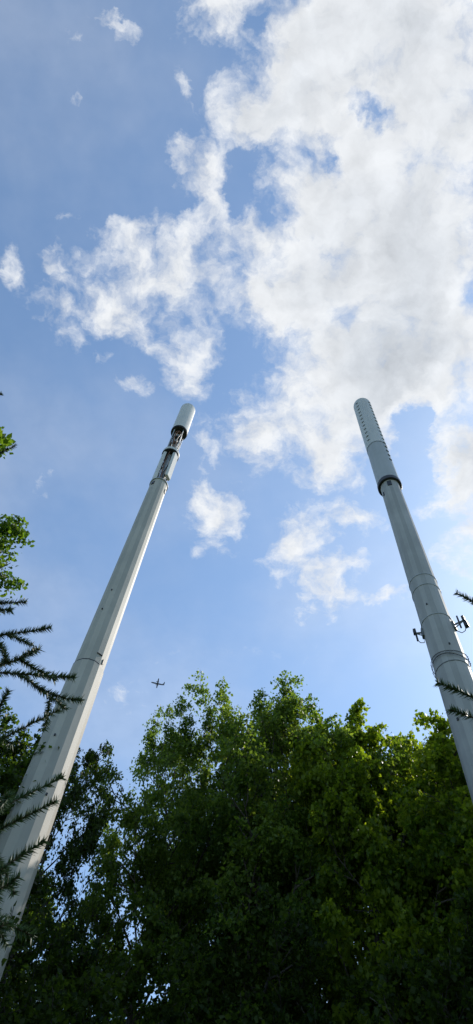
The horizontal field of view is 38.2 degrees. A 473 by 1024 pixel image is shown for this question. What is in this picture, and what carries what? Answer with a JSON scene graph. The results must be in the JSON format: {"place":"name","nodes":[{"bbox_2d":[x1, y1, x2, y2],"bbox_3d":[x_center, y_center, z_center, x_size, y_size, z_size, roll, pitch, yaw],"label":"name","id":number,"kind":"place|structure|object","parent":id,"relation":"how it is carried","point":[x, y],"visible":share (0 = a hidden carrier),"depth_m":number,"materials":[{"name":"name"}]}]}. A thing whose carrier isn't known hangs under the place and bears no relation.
{"place":"outdoors","nodes":[
{"label":"outdoors","id":0,"kind":"place"},
{"bbox_2d":[5,906,40,985],"bbox_3d":[-10.540,15.815,17.895,6.551,19.684,8.829,-12,-65,10],"label":"broadleaf tree","id":1,"kind":"object","parent":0,"point":[13,976],"visible":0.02,"depth_m":22.89,"materials":[{"name":"green plant"}]},
{"bbox_2d":[151,678,164,687],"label":"airplane","id":2,"kind":"object","parent":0,"point":[157,683],"visible":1,"depth_m":1348.36,"materials":[{"name":"paint"}]},
{"bbox_2d":[109,821,250,1020],"bbox_3d":[-1.298,18.547,19.679,8.093,21.487,6.851,34,-66,-13],"label":"broadleaf tree","id":3,"kind":"object","parent":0,"point":[195,921],"visible":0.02,"depth_m":24.37,"materials":[{"name":"green plant"}]},
{"bbox_2d":[0,0,472,1015],"label":"sky","id":4,"kind":"structure","parent":0,"point":[256,216],"materials":[{"name":"blue"}]},
{"bbox_2d":[157,797,325,1021],"bbox_3d":[0.300,17.408,19.961,6.961,23.199,9.381,14,-63,-4],"label":"broadleaf tree","id":5,"kind":"object","parent":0,"point":[242,954],"visible":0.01,"depth_m":22.43,"materials":[{"name":"green plant"}]},
{"bbox_2d":[340,774,406,958],"bbox_3d":[5.879,17.653,20.284,7.166,24.203,9.657,28,-65,-10],"label":"broadleaf tree","id":6,"kind":"object","parent":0,"point":[363,920],"depth_m":24.22,"materials":[{"name":"green plant"}]},
{"label":"ground","id":7,"kind":"structure","parent":0,"visible":0},
{"bbox_2d":[0,426,15,458],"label":"maple tree","id":8,"kind":"object","parent":7,"relation":"on","point":[7,442],"visible":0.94,"depth_m":10.47,"materials":[{"name":"green plant"}]},
{"bbox_2d":[0,514,34,688],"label":"maple tree","id":9,"kind":"object","parent":7,"relation":"on","point":[8,530],"visible":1,"depth_m":14.43,"materials":[{"name":"green plant"}]},
{"bbox_2d":[0,702,73,1006],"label":"broadleaf tree","id":10,"kind":"object","parent":7,"relation":"on","point":[13,770],"visible":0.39,"depth_m":16.29,"materials":[{"name":"green plant"}]},
{"bbox_2d":[0,865,78,1010],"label":"broadleaf tree","id":11,"kind":"object","parent":7,"relation":"on","point":[37,920],"visible":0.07,"depth_m":24.32,"materials":[{"name":"green plant"}]},
{"bbox_2d":[0,391,85,952],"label":"spruce tree","id":12,"kind":"object","parent":7,"relation":"on","point":[8,883],"visible":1,"depth_m":2.61,"materials":[{"name":"green plant"}]},
{"bbox_2d":[0,911,112,1023],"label":"understory tree","id":13,"kind":"object","parent":7,"relation":"on","point":[80,964],"visible":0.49,"depth_m":16.00,"materials":[{"name":"green plant"}]},
{"bbox_2d":[0,739,124,1017],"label":"broadleaf tree","id":14,"kind":"object","parent":7,"relation":"on","point":[88,839],"visible":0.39,"depth_m":19.48,"materials":[{"name":"green plant"}]},
{"bbox_2d":[6,923,148,1023],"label":"broadleaf tree","id":15,"kind":"object","parent":7,"relation":"on","point":[15,986],"visible":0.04,"depth_m":23.03,"materials":[{"name":"green plant"}]},
{"bbox_2d":[7,936,187,1023],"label":"understory tree","id":16,"kind":"object","parent":7,"relation":"on","point":[126,986],"visible":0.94,"depth_m":14.57,"materials":[{"name":"green plant"}]},
{"bbox_2d":[0,403,194,979],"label":"cell tower","id":17,"kind":"structure","parent":7,"relation":"on","point":[66,729],"depth_m":18.15,"materials":[{"name":"white metal"}]},
{"bbox_2d":[62,695,235,1023],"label":"locust tree","id":18,"kind":"object","parent":7,"relation":"on","point":[169,888],"visible":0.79,"depth_m":21.39,"materials":[{"name":"green plant"}]},
{"bbox_2d":[140,895,275,1023],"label":"understory tree","id":19,"kind":"object","parent":7,"relation":"on","point":[217,960],"visible":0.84,"depth_m":15.15,"materials":[{"name":"green plant"}]},
{"bbox_2d":[163,691,352,1022],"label":"locust tree","id":20,"kind":"object","parent":7,"relation":"on","point":[280,741],"visible":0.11,"depth_m":21.75,"materials":[{"name":"green plant"}]},
{"bbox_2d":[112,668,409,1023],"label":"locust tree","id":21,"kind":"object","parent":7,"relation":"on","point":[227,886],"visible":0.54,"depth_m":20.87,"materials":[{"name":"green plant"}]},
{"bbox_2d":[242,697,464,1023],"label":"maple tree","id":22,"kind":"object","parent":7,"relation":"on","point":[409,887],"visible":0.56,"depth_m":19.83,"materials":[{"name":"green plant"}]},
{"bbox_2d":[302,722,470,1023],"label":"maple tree","id":23,"kind":"object","parent":7,"relation":"on","point":[438,892],"visible":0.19,"depth_m":18.86,"materials":[{"name":"green plant"}]},
{"bbox_2d":[354,398,472,801],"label":"cell tower","id":24,"kind":"structure","parent":7,"relation":"on","point":[447,654],"depth_m":20.63,"materials":[{"name":"grey metal"}]},
{"bbox_2d":[377,707,472,1023],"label":"maple tree","id":25,"kind":"object","parent":7,"relation":"on","point":[451,821],"visible":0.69,"depth_m":17.59,"materials":[{"name":"green plant"}]},
{"bbox_2d":[383,731,471,928],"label":"maple tree","id":26,"kind":"object","parent":7,"relation":"on","point":[411,750],"visible":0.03,"depth_m":24.68,"materials":[{"name":"green plant"}]},
{"bbox_2d":[434,590,472,720],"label":"spruce tree","id":27,"kind":"object","parent":7,"relation":"on","point":[452,708],"visible":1,"depth_m":2.48,"materials":[{"name":"green plant"}]},
{"bbox_2d":[443,720,470,812],"bbox_3d":[8.398,10.454,13.074,7.283,18.107,6.166,18,-64,-5],"label":"broadleaf tree","id":28,"kind":"object","parent":7,"relation":"on","point":[455,755],"visible":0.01,"depth_m":19.64,"materials":[{"name":"green plant"}]}
]}

